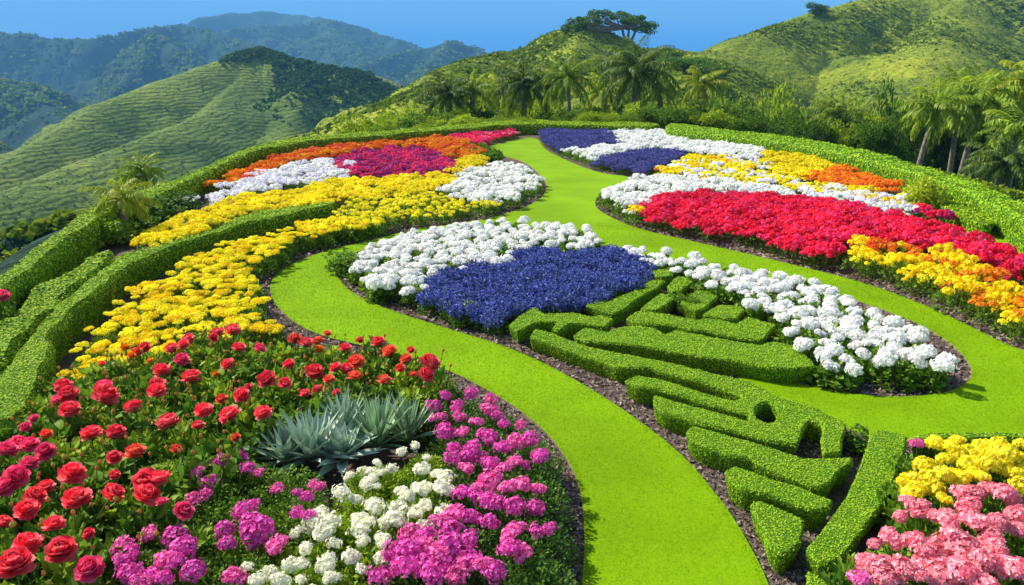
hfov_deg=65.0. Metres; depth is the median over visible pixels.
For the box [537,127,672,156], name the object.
salvia mass
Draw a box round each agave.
[241,416,326,474]
[256,405,356,479]
[297,382,382,439]
[310,417,387,478]
[324,391,429,450]
[380,390,441,459]
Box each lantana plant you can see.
[624,204,646,225]
[839,245,878,276]
[842,234,877,266]
[850,245,879,265]
[850,250,874,272]
[856,252,881,275]
[860,255,893,280]
[864,250,886,270]
[866,236,895,267]
[875,252,907,280]
[877,252,917,285]
[886,241,922,253]
[893,266,927,293]
[894,255,930,283]
[898,251,934,269]
[898,271,927,294]
[908,261,948,294]
[909,265,957,302]
[924,255,958,279]
[926,250,964,275]
[928,242,963,267]
[928,261,960,286]
[928,275,980,314]
[933,281,966,305]
[942,252,985,278]
[949,274,980,303]
[954,263,976,277]
[959,282,1000,308]
[960,265,1003,298]
[962,292,1006,327]
[965,289,1003,319]
[968,263,1010,291]
[973,291,1022,328]
[984,278,1007,301]
[984,280,1023,314]
[988,309,1023,340]
[990,303,1022,332]
[1006,308,1023,343]
[1009,293,1023,329]
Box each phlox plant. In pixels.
[105,527,164,578]
[107,535,183,584]
[113,561,170,584]
[136,514,201,574]
[141,523,211,584]
[151,550,214,584]
[165,491,216,526]
[183,195,200,207]
[186,502,238,530]
[186,550,256,584]
[188,448,254,506]
[188,522,236,580]
[191,474,250,528]
[191,519,266,583]
[197,496,263,536]
[205,193,222,204]
[208,195,224,205]
[209,198,230,204]
[213,192,229,197]
[214,181,231,191]
[214,500,286,575]
[215,189,229,193]
[219,514,288,584]
[220,553,280,584]
[230,190,245,195]
[234,461,292,511]
[235,182,251,188]
[237,482,294,523]
[238,177,255,182]
[240,184,258,195]
[245,172,261,176]
[247,178,264,192]
[250,182,265,192]
[253,464,332,525]
[254,168,266,173]
[256,184,270,193]
[256,497,313,556]
[262,175,276,185]
[264,178,282,189]
[264,505,322,558]
[268,478,327,524]
[269,183,281,189]
[271,170,289,176]
[272,175,288,184]
[273,488,337,556]
[278,165,291,170]
[280,180,295,189]
[282,177,301,188]
[287,179,308,188]
[288,164,300,168]
[289,172,303,175]
[292,167,308,175]
[296,159,309,164]
[296,167,314,175]
[304,176,317,185]
[307,172,322,176]
[316,161,331,165]
[317,170,329,173]
[318,167,332,170]
[320,172,336,178]
[323,164,337,169]
[330,170,342,177]
[366,554,420,584]
[381,531,465,584]
[386,522,452,584]
[405,390,453,446]
[414,513,452,584]
[417,547,470,584]
[421,420,462,472]
[421,517,487,584]
[426,398,473,455]
[432,450,482,508]
[435,387,475,426]
[436,426,482,483]
[440,502,493,554]
[442,512,518,584]
[443,384,486,436]
[443,539,503,584]
[444,409,490,452]
[445,468,502,537]
[449,483,494,545]
[456,438,500,487]
[459,456,507,510]
[460,427,522,481]
[461,417,511,461]
[462,392,517,441]
[469,536,529,584]
[472,491,523,565]
[473,403,529,452]
[473,440,522,505]
[479,559,507,584]
[482,418,530,469]
[483,475,549,538]
[483,495,546,569]
[483,520,561,584]
[491,455,554,519]
[491,497,554,553]
[502,430,566,488]
[504,542,577,584]
[506,476,574,535]
[508,447,565,507]
[512,518,579,582]
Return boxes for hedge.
[0,120,659,311]
[0,201,337,424]
[0,250,114,372]
[508,307,613,343]
[529,329,846,458]
[574,325,814,383]
[585,279,664,325]
[626,311,774,344]
[640,293,674,313]
[649,268,674,288]
[665,123,1023,252]
[667,276,693,295]
[680,290,718,319]
[686,426,852,497]
[702,305,745,323]
[725,466,832,530]
[750,501,804,574]
[805,571,826,584]
[806,429,907,577]
[911,431,1023,457]
[934,199,994,234]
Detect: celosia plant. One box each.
[637,208,657,226]
[638,201,655,210]
[640,205,664,223]
[643,215,661,230]
[649,196,663,200]
[649,212,666,227]
[651,201,671,209]
[654,199,678,207]
[655,210,680,231]
[662,197,681,200]
[668,220,687,234]
[672,213,694,232]
[673,222,690,237]
[675,207,700,230]
[677,200,686,207]
[680,215,698,234]
[681,198,701,203]
[684,201,708,209]
[691,218,714,240]
[692,207,712,214]
[694,197,709,204]
[696,217,719,236]
[699,224,720,241]
[700,214,716,231]
[702,226,722,242]
[709,203,726,208]
[710,210,722,214]
[711,198,730,206]
[715,212,740,235]
[716,220,728,239]
[718,223,742,242]
[720,201,736,206]
[722,219,745,239]
[724,206,744,213]
[730,203,754,214]
[731,229,750,246]
[735,201,758,208]
[735,210,754,217]
[736,218,765,244]
[738,195,763,200]
[741,197,760,204]
[745,223,767,245]
[745,227,774,250]
[749,209,774,220]
[753,207,773,219]
[758,197,782,204]
[759,201,777,206]
[759,204,774,211]
[759,232,781,251]
[759,237,775,249]
[760,218,776,224]
[762,223,783,232]
[767,239,784,256]
[772,220,791,226]
[773,205,797,210]
[774,209,790,215]
[776,234,808,260]
[777,216,790,220]
[777,224,794,241]
[777,240,806,262]
[780,230,801,250]
[782,202,804,210]
[784,198,806,204]
[784,210,803,216]
[787,216,809,224]
[788,194,810,199]
[791,221,808,228]
[791,226,817,235]
[797,233,832,260]
[798,198,821,207]
[798,247,819,267]
[801,210,816,214]
[801,213,812,217]
[802,240,828,263]
[804,219,830,228]
[804,244,836,269]
[805,197,824,202]
[809,222,835,231]
[810,202,829,208]
[810,214,827,219]
[811,231,831,234]
[812,210,833,216]
[815,233,845,258]
[815,241,846,268]
[816,207,835,212]
[818,227,836,232]
[821,196,838,200]
[822,211,846,219]
[825,198,835,202]
[825,216,848,224]
[827,203,843,207]
[827,232,851,256]
[828,219,845,227]
[830,205,847,214]
[832,199,852,207]
[834,207,857,216]
[834,226,856,247]
[840,231,859,258]
[842,228,869,253]
[844,201,858,207]
[844,214,861,223]
[847,220,876,230]
[849,205,867,216]
[850,200,867,206]
[858,209,887,220]
[859,215,879,220]
[866,228,895,251]
[869,218,891,226]
[870,206,882,211]
[873,216,896,225]
[876,226,888,232]
[876,233,907,251]
[882,211,902,216]
[882,223,906,232]
[886,208,908,216]
[888,215,904,219]
[889,229,903,234]
[894,218,902,223]
[899,224,929,233]
[899,233,922,253]
[901,220,931,233]
[902,217,933,224]
[902,230,929,252]
[902,236,934,253]
[903,219,928,227]
[928,218,943,233]
[928,225,944,233]
[929,233,955,238]
[929,235,958,244]
[937,223,966,235]
[941,240,970,251]
[956,237,977,242]
[963,247,993,274]
[964,230,995,243]
[970,241,1003,263]
[982,259,1005,275]
[993,242,1017,264]
[994,245,1022,258]
[994,253,1011,261]
[997,269,1021,284]
[1001,257,1023,284]
[1013,255,1023,277]
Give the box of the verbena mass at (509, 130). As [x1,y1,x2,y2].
[476,128,520,138]
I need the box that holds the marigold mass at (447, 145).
[248,134,849,172]
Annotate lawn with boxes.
[270,138,1023,584]
[931,218,1023,253]
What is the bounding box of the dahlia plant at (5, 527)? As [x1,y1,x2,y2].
[0,502,39,548]
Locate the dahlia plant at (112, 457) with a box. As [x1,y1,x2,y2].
[70,450,132,534]
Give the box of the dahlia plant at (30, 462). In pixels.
[12,455,61,531]
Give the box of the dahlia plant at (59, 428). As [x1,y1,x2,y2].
[27,403,90,454]
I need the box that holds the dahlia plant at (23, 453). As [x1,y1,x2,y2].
[0,425,32,457]
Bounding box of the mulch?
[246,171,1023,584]
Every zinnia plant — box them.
[654,166,668,173]
[661,171,674,173]
[672,163,687,170]
[672,165,684,169]
[676,168,689,174]
[680,170,695,174]
[690,167,706,172]
[695,164,708,168]
[698,158,712,162]
[698,172,712,176]
[702,170,716,176]
[707,166,720,174]
[710,161,724,166]
[717,154,730,157]
[720,173,732,177]
[721,169,736,173]
[724,162,738,165]
[726,171,739,176]
[732,154,748,160]
[732,176,744,180]
[735,172,749,180]
[740,168,754,172]
[744,176,754,180]
[745,156,759,160]
[745,164,760,169]
[750,176,764,181]
[751,169,766,175]
[755,165,770,174]
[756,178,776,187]
[759,160,772,170]
[768,174,784,182]
[775,178,789,184]
[781,183,797,192]
[785,176,799,180]
[796,182,807,185]
[801,184,819,190]
[804,186,822,191]
[809,180,826,188]
[849,184,864,188]
[854,192,878,201]
[861,185,879,192]
[882,196,905,201]
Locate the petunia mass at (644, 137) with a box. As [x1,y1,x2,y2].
[600,128,739,149]
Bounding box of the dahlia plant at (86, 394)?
[74,377,125,419]
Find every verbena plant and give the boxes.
[333,157,347,160]
[338,154,351,156]
[340,164,354,168]
[346,170,361,177]
[347,166,362,175]
[350,149,362,152]
[353,162,366,165]
[357,147,371,150]
[357,155,370,160]
[357,168,369,178]
[363,159,376,162]
[364,171,383,177]
[366,163,378,166]
[372,165,385,177]
[376,168,393,174]
[377,157,394,161]
[382,149,395,152]
[384,166,399,170]
[386,161,398,166]
[387,151,401,155]
[394,155,406,159]
[394,164,410,170]
[403,154,414,164]
[405,157,418,161]
[406,144,418,148]
[406,167,419,171]
[410,149,423,153]
[413,165,427,167]
[415,154,428,157]
[416,166,433,177]
[425,164,436,176]
[428,160,442,163]
[438,165,455,171]
[439,161,455,165]
[492,135,502,142]
[502,133,510,140]
[909,202,931,218]
[910,207,928,219]
[924,209,949,222]
[930,209,954,223]
[943,214,956,224]
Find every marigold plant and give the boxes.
[129,232,166,250]
[140,226,168,233]
[145,235,173,246]
[149,232,174,247]
[153,221,183,244]
[163,218,183,226]
[165,213,188,221]
[167,228,196,239]
[177,213,201,222]
[181,222,211,235]
[182,220,203,235]
[183,209,200,213]
[189,214,219,228]
[197,211,216,215]
[201,204,224,213]
[202,180,220,195]
[210,209,226,219]
[211,216,230,227]
[214,200,230,208]
[216,210,233,218]
[221,172,240,179]
[221,195,240,202]
[222,206,237,217]
[223,209,247,219]
[225,170,242,178]
[226,177,241,181]
[230,168,246,172]
[231,199,251,212]
[234,204,250,217]
[234,207,249,216]
[237,191,262,199]
[238,196,251,211]
[240,174,253,177]
[245,202,262,211]
[248,198,266,205]
[249,196,270,210]
[249,203,272,210]
[257,204,276,210]
[260,165,274,168]
[264,189,281,195]
[265,195,285,207]
[266,197,283,205]
[273,190,295,200]
[275,201,293,207]
[278,194,295,202]
[278,202,292,208]
[287,195,311,205]
[289,188,303,194]
[293,198,318,205]
[301,187,314,191]
[309,181,325,185]
[310,193,329,202]
[315,184,333,189]
[315,189,339,203]
[317,188,338,202]
[317,199,334,202]
[320,177,342,183]
[328,181,345,188]
[329,198,341,208]
[332,190,345,205]
[337,192,357,206]
[338,192,365,207]
[340,185,355,200]
[343,180,363,186]
[345,176,359,180]
[352,187,367,192]
[353,185,370,200]
[361,176,381,187]
[361,191,385,203]
[363,180,386,187]
[363,189,386,200]
[375,184,390,196]
[377,192,391,203]
[378,176,396,179]
[378,179,393,184]
[384,181,402,185]
[385,185,402,196]
[389,180,404,184]
[398,173,409,176]
[402,183,419,190]
[403,173,422,178]
[404,179,426,184]
[404,188,424,196]
[415,185,432,195]
[425,170,442,178]
[425,174,438,178]
[428,184,441,194]
[432,180,448,190]
[438,173,457,181]
[439,177,460,189]
[443,166,459,173]
[769,165,785,169]
[772,167,787,171]
[772,170,790,175]
[784,168,795,171]
[791,171,807,181]
[795,167,813,170]
[797,170,816,181]
[805,172,824,184]
[805,176,818,183]
[811,170,825,181]
[813,166,827,171]
[818,174,834,179]
[827,168,840,171]
[829,165,843,170]
[829,177,843,181]
[838,166,859,171]
[838,171,854,175]
[838,180,852,185]
[842,173,859,178]
[844,176,858,179]
[856,181,873,186]
[863,176,882,179]
[867,181,884,186]
[869,179,888,187]
[872,186,888,192]
[872,468,947,531]
[885,179,904,192]
[887,186,899,194]
[888,434,944,476]
[889,452,954,510]
[903,491,969,551]
[928,440,994,501]
[932,465,993,513]
[936,435,989,467]
[941,443,1023,510]
[988,436,1014,482]
[992,475,1023,519]
[1002,437,1023,481]
[1012,451,1023,481]
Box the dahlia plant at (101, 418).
[82,405,127,438]
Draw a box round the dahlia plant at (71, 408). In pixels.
[57,400,95,451]
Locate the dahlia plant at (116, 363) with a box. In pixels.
[92,349,132,382]
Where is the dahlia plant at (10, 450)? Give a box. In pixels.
[0,422,42,475]
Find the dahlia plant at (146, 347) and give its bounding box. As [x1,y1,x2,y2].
[120,341,170,372]
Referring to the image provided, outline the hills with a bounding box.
[0,0,1023,274]
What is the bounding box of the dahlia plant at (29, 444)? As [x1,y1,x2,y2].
[19,436,64,487]
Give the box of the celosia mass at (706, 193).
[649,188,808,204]
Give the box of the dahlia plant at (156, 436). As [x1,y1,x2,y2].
[128,422,166,466]
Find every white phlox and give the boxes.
[435,184,458,198]
[448,192,465,203]
[453,171,466,177]
[453,183,474,200]
[454,181,471,189]
[458,182,477,194]
[458,188,473,201]
[459,193,471,206]
[460,174,478,182]
[462,166,479,172]
[467,169,484,176]
[471,192,490,212]
[472,177,492,185]
[476,190,497,208]
[479,170,492,177]
[479,186,497,197]
[480,167,496,178]
[484,176,499,183]
[485,183,498,187]
[487,198,504,209]
[489,171,506,177]
[491,186,504,199]
[492,160,503,164]
[494,189,512,206]
[499,166,514,170]
[499,191,524,210]
[501,161,514,165]
[502,171,521,176]
[503,176,517,179]
[503,178,517,184]
[504,185,525,201]
[507,196,521,207]
[511,163,528,167]
[514,170,525,175]
[516,182,536,200]
[517,175,538,182]
[522,182,541,196]
[524,168,532,174]
[525,174,543,188]
[530,181,543,191]
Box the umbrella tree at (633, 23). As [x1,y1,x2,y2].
[560,9,659,42]
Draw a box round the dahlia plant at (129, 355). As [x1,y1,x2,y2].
[126,348,166,379]
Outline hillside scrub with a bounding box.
[0,0,1023,261]
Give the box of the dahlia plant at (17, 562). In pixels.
[0,547,46,584]
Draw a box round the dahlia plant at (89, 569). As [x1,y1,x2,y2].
[46,555,104,584]
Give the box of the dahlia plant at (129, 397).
[86,375,138,420]
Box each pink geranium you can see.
[820,538,898,584]
[866,509,913,580]
[871,525,937,584]
[871,566,898,584]
[880,494,939,553]
[883,500,956,555]
[889,553,932,584]
[910,524,980,584]
[925,495,990,574]
[925,556,1000,584]
[926,484,981,532]
[934,511,1005,576]
[964,484,1023,548]
[964,548,1009,584]
[971,481,1023,538]
[985,512,1023,576]
[985,537,1023,584]
[999,534,1023,557]
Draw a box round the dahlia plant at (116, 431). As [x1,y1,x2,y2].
[79,423,131,486]
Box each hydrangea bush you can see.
[346,260,377,286]
[355,253,381,261]
[356,253,372,262]
[357,248,390,259]
[357,266,385,293]
[360,259,391,277]
[364,245,388,255]
[364,273,398,302]
[365,272,398,305]
[368,239,390,247]
[370,262,398,268]
[378,253,393,265]
[379,235,407,248]
[380,238,404,250]
[381,245,404,253]
[381,258,412,268]
[385,268,401,284]
[389,249,410,260]
[392,269,427,299]
[394,232,413,238]
[394,262,406,270]
[396,268,422,284]
[398,276,429,307]
[400,257,433,268]
[403,254,419,263]
[404,242,429,251]
[405,237,427,244]
[405,244,430,260]
[407,231,431,239]
[409,228,425,234]
[411,233,426,242]
[413,263,440,278]
[419,248,437,263]
[420,235,446,244]
[421,226,445,237]
[427,237,454,247]
[429,254,452,264]
[431,234,447,239]
[431,244,448,257]
[437,257,460,273]
[438,224,460,231]
[438,241,464,254]
[440,249,464,258]
[442,228,463,236]
[443,240,469,247]
[443,254,469,263]
[447,234,472,248]
[450,247,470,261]
[452,237,475,243]
[452,258,482,269]
[453,221,470,228]
[453,246,465,254]
[454,233,474,238]
[460,228,478,238]
[461,242,482,254]
[464,221,487,229]
[467,251,496,262]
[468,239,493,247]
[468,241,502,249]
[471,224,495,230]
[472,219,493,227]
[472,244,491,252]
[474,229,499,241]
[475,235,493,241]
[478,254,515,265]
[481,226,495,237]
[483,246,513,256]
[491,217,506,225]
[491,241,523,254]
[493,229,509,238]
[494,236,504,247]
[495,226,504,231]
[500,228,525,235]
[503,224,528,232]
[505,215,530,226]
[505,236,526,245]
[505,238,529,249]
[506,231,528,242]
[508,226,530,231]
[518,221,539,230]
[523,244,547,248]
[528,232,548,239]
[528,234,544,245]
[534,225,552,232]
[535,226,559,235]
[536,231,560,246]
[540,221,561,228]
[544,237,568,251]
[554,230,570,243]
[555,227,577,236]
[556,224,569,230]
[561,236,586,245]
[566,240,594,250]
[568,232,590,241]
[570,226,593,240]
[572,224,592,235]
[578,233,601,249]
[610,245,631,251]
[628,246,656,257]
[639,253,664,267]
[646,255,673,270]
[652,247,673,266]
[667,260,695,279]
[675,251,708,275]
[683,258,719,272]
[683,266,711,289]
[685,273,718,296]
[694,268,726,287]
[705,281,738,305]
[708,263,733,274]
[720,267,747,286]
[725,275,746,298]
[727,263,752,277]
[729,281,766,305]
[739,274,770,285]
[739,292,771,315]
[741,298,774,321]
[742,281,773,295]
[751,268,769,282]
[756,284,780,301]
[757,277,779,293]
[759,296,794,321]
[766,271,795,291]
[768,306,810,336]
[772,291,807,305]
[772,309,808,343]
[773,282,815,300]
[773,316,822,345]
[790,274,809,290]
[793,336,836,365]
[796,277,821,291]
[796,295,822,308]
[800,286,839,306]
[801,305,834,317]
[802,321,839,343]
[805,346,863,392]
[811,284,838,307]
[812,316,859,341]
[818,307,843,327]
[822,294,859,311]
[822,301,862,316]
[823,342,870,381]
[831,329,883,358]
[836,321,878,356]
[839,315,886,355]
[842,299,881,321]
[848,312,886,328]
[859,338,902,380]
[863,351,926,393]
[865,328,902,350]
[868,315,913,331]
[877,329,920,346]
[879,325,929,343]
[882,331,934,360]
[896,343,937,383]
[902,349,958,392]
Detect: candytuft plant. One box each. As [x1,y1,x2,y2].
[236,561,293,584]
[263,555,322,584]
[270,571,296,584]
[275,524,321,578]
[301,508,355,558]
[306,523,366,582]
[310,570,336,584]
[311,550,362,584]
[313,504,353,556]
[331,466,393,515]
[331,472,387,524]
[331,511,393,583]
[333,530,402,584]
[350,496,399,538]
[355,563,376,584]
[358,509,409,580]
[368,463,418,511]
[369,458,404,499]
[373,485,415,521]
[387,498,437,538]
[390,454,432,494]
[393,503,449,556]
[395,441,449,497]
[405,468,455,514]
[408,479,463,532]
[412,461,464,502]
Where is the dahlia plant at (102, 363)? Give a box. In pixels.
[97,360,138,393]
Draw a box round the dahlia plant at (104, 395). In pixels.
[78,383,120,424]
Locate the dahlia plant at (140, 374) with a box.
[123,358,170,396]
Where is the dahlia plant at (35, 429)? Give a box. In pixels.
[10,402,49,441]
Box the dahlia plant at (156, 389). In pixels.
[130,382,173,430]
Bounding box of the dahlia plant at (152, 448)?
[113,418,169,470]
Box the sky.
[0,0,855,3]
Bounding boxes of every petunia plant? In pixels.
[560,148,570,157]
[564,146,577,157]
[571,148,586,161]
[578,154,587,162]
[583,151,598,164]
[585,156,597,164]
[595,151,606,155]
[595,187,615,200]
[596,190,618,209]
[602,193,622,212]
[606,149,615,153]
[611,196,636,217]
[612,183,634,192]
[613,203,627,215]
[620,146,630,149]
[622,193,636,198]
[622,209,640,223]
[626,181,642,190]
[626,191,647,195]
[627,173,645,179]
[631,198,651,217]
[633,183,649,191]
[636,194,650,198]
[642,179,655,182]
[643,190,660,194]
[644,174,659,183]
[645,184,663,191]
[651,144,661,148]
[657,177,674,185]
[663,179,682,186]
[664,184,676,189]
[668,174,683,179]
[669,144,682,147]
[672,186,691,191]
[674,181,692,191]
[675,183,693,191]
[679,172,698,179]
[687,175,702,183]
[688,148,699,153]
[690,178,708,181]
[690,183,709,190]
[691,180,702,183]
[699,148,710,154]
[703,176,723,184]
[703,185,719,191]
[707,151,719,155]
[717,177,733,193]
[718,183,738,190]
[723,179,742,189]
[731,149,744,154]
[733,182,745,188]
[738,186,756,192]
[740,184,757,189]
[749,182,768,189]
[751,148,763,151]
[751,152,763,158]
[758,188,769,191]
[769,189,783,195]
[770,185,786,190]
[780,188,795,193]
[801,189,817,195]
[807,192,821,196]
[820,189,839,196]
[822,193,839,198]
[824,183,847,190]
[836,192,854,199]
[843,194,864,201]
[846,189,871,199]
[850,198,872,206]
[861,196,881,202]
[872,192,893,198]
[877,201,896,209]
[877,206,888,211]
[887,198,907,209]
[893,202,919,216]
[895,193,912,201]
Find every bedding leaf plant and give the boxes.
[482,152,493,160]
[491,152,502,160]
[492,148,503,155]
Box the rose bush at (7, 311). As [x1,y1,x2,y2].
[0,289,24,320]
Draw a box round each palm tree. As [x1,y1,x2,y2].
[77,178,161,238]
[111,165,148,190]
[114,151,169,189]
[413,68,479,116]
[446,69,499,116]
[469,73,531,118]
[487,54,556,117]
[521,63,567,110]
[530,51,603,111]
[579,70,632,110]
[589,34,682,112]
[630,71,686,108]
[674,65,733,108]
[805,89,871,132]
[895,80,982,165]
[920,65,997,171]
[924,85,1000,172]
[932,68,1023,174]
[957,131,1023,190]
[975,102,1023,167]
[984,60,1023,187]
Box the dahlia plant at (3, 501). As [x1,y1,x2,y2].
[0,476,24,532]
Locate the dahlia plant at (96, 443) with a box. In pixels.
[76,418,113,459]
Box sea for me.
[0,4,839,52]
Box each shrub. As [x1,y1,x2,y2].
[70,182,112,221]
[96,218,144,244]
[133,195,180,229]
[165,190,205,215]
[322,249,359,277]
[451,299,477,323]
[665,291,686,312]
[673,293,700,313]
[842,423,869,454]
[902,173,949,215]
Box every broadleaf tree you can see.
[331,113,377,134]
[359,116,394,132]
[366,123,397,131]
[375,109,401,129]
[391,101,424,123]
[393,112,436,129]
[410,123,430,128]
[421,112,468,126]
[422,104,458,120]
[429,112,455,126]
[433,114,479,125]
[447,107,481,118]
[461,100,488,117]
[471,117,487,122]
[472,105,500,119]
[481,116,518,121]
[482,102,507,118]
[494,98,528,119]
[503,100,555,117]
[510,116,535,124]
[520,112,558,120]
[529,98,561,119]
[535,109,569,120]
[551,108,582,120]
[571,100,599,114]
[571,111,609,121]
[587,106,619,118]
[600,113,618,121]
[601,100,627,115]
[609,101,644,120]
[614,112,636,121]
[629,47,663,60]
[630,66,673,107]
[634,104,666,129]
[643,103,693,123]
[647,100,688,109]
[655,50,683,60]
[656,55,711,73]
[658,105,678,127]
[663,106,706,126]
[671,89,695,109]
[685,98,708,114]
[687,108,734,128]
[693,62,731,86]
[706,88,728,112]
[716,101,767,130]
[723,114,745,127]
[730,88,778,120]
[730,114,766,131]
[747,105,784,126]
[749,118,787,135]
[765,76,801,121]
[765,121,802,136]
[769,107,804,127]
[772,104,799,121]
[785,118,809,138]
[800,103,819,121]
[800,117,838,143]
[805,1,829,14]
[816,101,834,134]
[824,118,861,146]
[840,115,876,148]
[842,89,866,112]
[843,104,864,145]
[850,117,890,153]
[854,110,888,146]
[864,115,910,161]
[866,105,878,122]
[872,72,897,123]
[874,101,928,164]
[879,95,908,117]
[880,100,910,123]
[891,104,938,168]
[911,103,962,170]
[923,118,951,168]
[933,115,977,173]
[955,91,1004,181]
[965,103,1008,178]
[992,97,1018,187]
[1005,96,1020,122]
[1007,147,1023,190]
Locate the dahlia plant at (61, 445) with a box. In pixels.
[28,429,90,484]
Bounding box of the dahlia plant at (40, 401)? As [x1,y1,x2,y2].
[23,389,56,424]
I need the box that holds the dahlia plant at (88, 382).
[72,369,107,410]
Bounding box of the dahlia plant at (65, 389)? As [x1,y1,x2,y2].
[37,378,86,434]
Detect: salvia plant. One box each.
[416,284,437,304]
[416,288,442,316]
[423,275,448,289]
[429,274,449,284]
[429,283,447,291]
[435,294,455,313]
[435,294,465,321]
[438,265,464,279]
[439,290,459,301]
[440,283,462,291]
[444,302,469,326]
[446,267,474,282]
[448,277,464,286]
[448,300,477,329]
[451,287,479,297]
[458,275,483,288]
[463,266,484,277]
[464,259,487,269]
[465,292,489,304]
[469,306,492,332]
[470,302,488,327]
[472,261,493,273]
[472,296,492,305]
[474,281,495,292]
[474,290,500,305]
[480,312,503,336]
[481,271,505,281]
[482,275,509,287]
[483,295,508,321]
[484,283,505,293]
[485,285,510,297]
[485,305,510,331]
[489,263,511,272]
[494,268,513,277]
[494,296,526,327]
[495,260,519,273]
[497,293,517,299]
[500,284,521,296]
[502,273,517,283]
[503,260,523,271]
[504,272,533,285]
[506,291,526,297]
[508,247,531,261]
[509,282,530,295]
[510,292,535,315]
[512,300,530,321]
[516,252,537,261]
[517,268,539,279]
[519,257,545,268]
[521,299,543,312]
[522,255,547,267]
[523,265,547,272]
[523,270,548,281]
[526,282,540,294]
[527,281,555,296]
[528,244,545,254]
[528,250,550,260]
[528,292,552,313]
[532,279,557,288]
[537,247,558,255]
[538,263,558,270]
[539,245,561,256]
[540,266,562,277]
[540,291,572,313]
[545,253,569,265]
[546,275,571,287]
[549,278,570,286]
[549,282,573,295]
[550,288,578,313]
[555,257,576,270]
[556,252,576,259]
[560,250,580,257]
[561,296,585,314]
[562,280,590,296]
[563,267,577,273]
[567,264,587,270]
[569,267,588,276]
[569,271,596,284]
[571,257,595,270]
[571,297,587,315]
[573,252,589,260]
[578,249,598,257]
[581,295,601,315]
[582,253,598,259]
[582,276,601,288]
[583,287,610,300]
[587,257,608,269]
[589,160,599,169]
[595,159,609,171]
[595,268,609,276]
[596,250,619,263]
[598,262,620,271]
[598,276,628,299]
[599,153,613,158]
[600,243,621,251]
[600,269,624,279]
[603,250,617,261]
[603,271,624,281]
[604,157,622,171]
[604,246,625,262]
[605,155,622,159]
[610,165,621,172]
[610,274,638,297]
[615,160,633,175]
[615,260,642,270]
[615,266,635,274]
[615,275,644,295]
[617,271,639,277]
[618,248,633,256]
[619,151,635,156]
[619,251,639,263]
[622,260,646,272]
[626,154,641,161]
[626,165,638,174]
[628,253,648,266]
[629,267,654,284]
[632,166,646,177]
[634,165,649,174]
[636,161,652,170]
[638,156,655,160]
[639,146,656,150]
[639,163,656,174]
[641,151,655,156]
[643,262,658,272]
[646,156,663,161]
[649,160,665,172]
[651,149,665,152]
[651,160,667,165]
[658,153,672,158]
[663,152,680,158]
[665,154,678,162]
[675,150,688,154]
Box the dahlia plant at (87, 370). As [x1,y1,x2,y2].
[71,352,117,386]
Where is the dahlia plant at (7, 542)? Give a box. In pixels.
[0,518,47,584]
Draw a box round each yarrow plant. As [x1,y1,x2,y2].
[56,363,100,381]
[69,339,112,375]
[76,348,115,365]
[81,357,109,365]
[84,322,120,355]
[103,305,139,341]
[106,315,138,346]
[108,335,139,358]
[112,295,152,314]
[113,348,145,363]
[116,321,156,340]
[118,323,152,348]
[123,311,161,337]
[124,283,159,309]
[126,301,165,329]
[133,320,177,346]
[135,303,171,329]
[137,278,174,298]
[140,330,177,355]
[143,290,173,303]
[145,280,177,292]
[148,295,180,319]
[149,342,178,364]
[153,296,180,328]
[153,320,199,341]
[160,305,195,329]
[163,310,191,340]
[164,339,193,353]
[165,263,191,283]
[166,281,193,302]
[170,272,194,289]
[172,293,209,313]
[173,277,193,295]
[174,256,203,276]
[175,264,205,279]
[176,324,214,339]
[181,273,211,289]
[181,305,218,331]
[182,289,211,304]
[186,254,212,273]
[186,296,216,320]
[189,312,222,332]
[191,267,220,284]
[194,252,218,264]
[194,320,222,336]
[198,289,225,309]
[200,276,226,295]
[202,282,228,299]
[203,257,230,273]
[203,267,228,282]
[206,272,234,295]
[206,332,232,341]
[207,254,235,268]
[209,299,240,322]
[211,247,235,263]
[211,263,235,274]
[211,288,241,309]
[213,303,241,331]
[214,240,238,247]
[216,262,238,273]
[216,273,244,296]
[217,317,252,342]
[218,278,250,301]
[221,267,253,283]
[224,307,260,335]
[225,250,245,267]
[227,263,256,291]
[229,297,266,323]
[230,252,254,266]
[232,242,255,254]
[233,240,257,251]
[234,271,266,297]
[235,254,263,278]
[235,284,267,311]
[236,249,254,263]
[237,237,256,241]
[237,296,271,319]
[241,316,276,346]
[245,245,264,256]
[247,319,294,349]
[248,235,270,245]
[248,249,279,276]
[252,236,280,252]
[255,244,281,272]
[257,242,282,255]
[260,242,289,267]
[266,232,286,253]
[270,238,295,261]
[274,235,298,256]
[276,227,291,236]
[281,231,302,248]
[286,223,306,236]
[288,232,311,251]
[294,219,311,225]
[294,229,321,251]
[296,227,312,238]
[299,222,315,223]
[307,224,326,247]
[308,225,337,249]
[311,218,334,224]
[319,217,343,241]
[324,222,342,242]
[326,223,348,244]
[331,208,346,217]
[331,218,363,244]
[336,209,359,216]
[340,220,360,242]
[341,202,366,215]
[344,226,371,240]
[345,198,365,210]
[347,220,368,242]
[351,218,372,238]
[355,204,368,215]
[359,197,377,206]
[361,201,385,210]
[362,211,390,228]
[362,216,386,237]
[363,219,381,236]
[365,206,386,217]
[369,195,387,207]
[374,209,398,226]
[378,206,399,222]
[378,211,400,233]
[380,198,400,213]
[380,218,388,232]
[386,207,404,224]
[390,199,414,217]
[390,214,406,226]
[391,200,411,219]
[394,191,410,199]
[397,193,417,200]
[400,209,413,219]
[404,210,425,223]
[406,200,426,218]
[409,211,431,227]
[413,194,433,209]
[416,205,439,225]
[419,191,436,207]
[419,197,441,213]
[420,195,443,211]
[426,202,445,212]
[433,195,449,206]
[433,210,450,221]
[437,210,454,223]
[438,205,460,222]
[443,203,461,217]
[450,198,469,216]
[451,207,467,220]
[457,204,474,218]
[467,201,489,217]
[480,200,501,214]
[481,201,499,216]

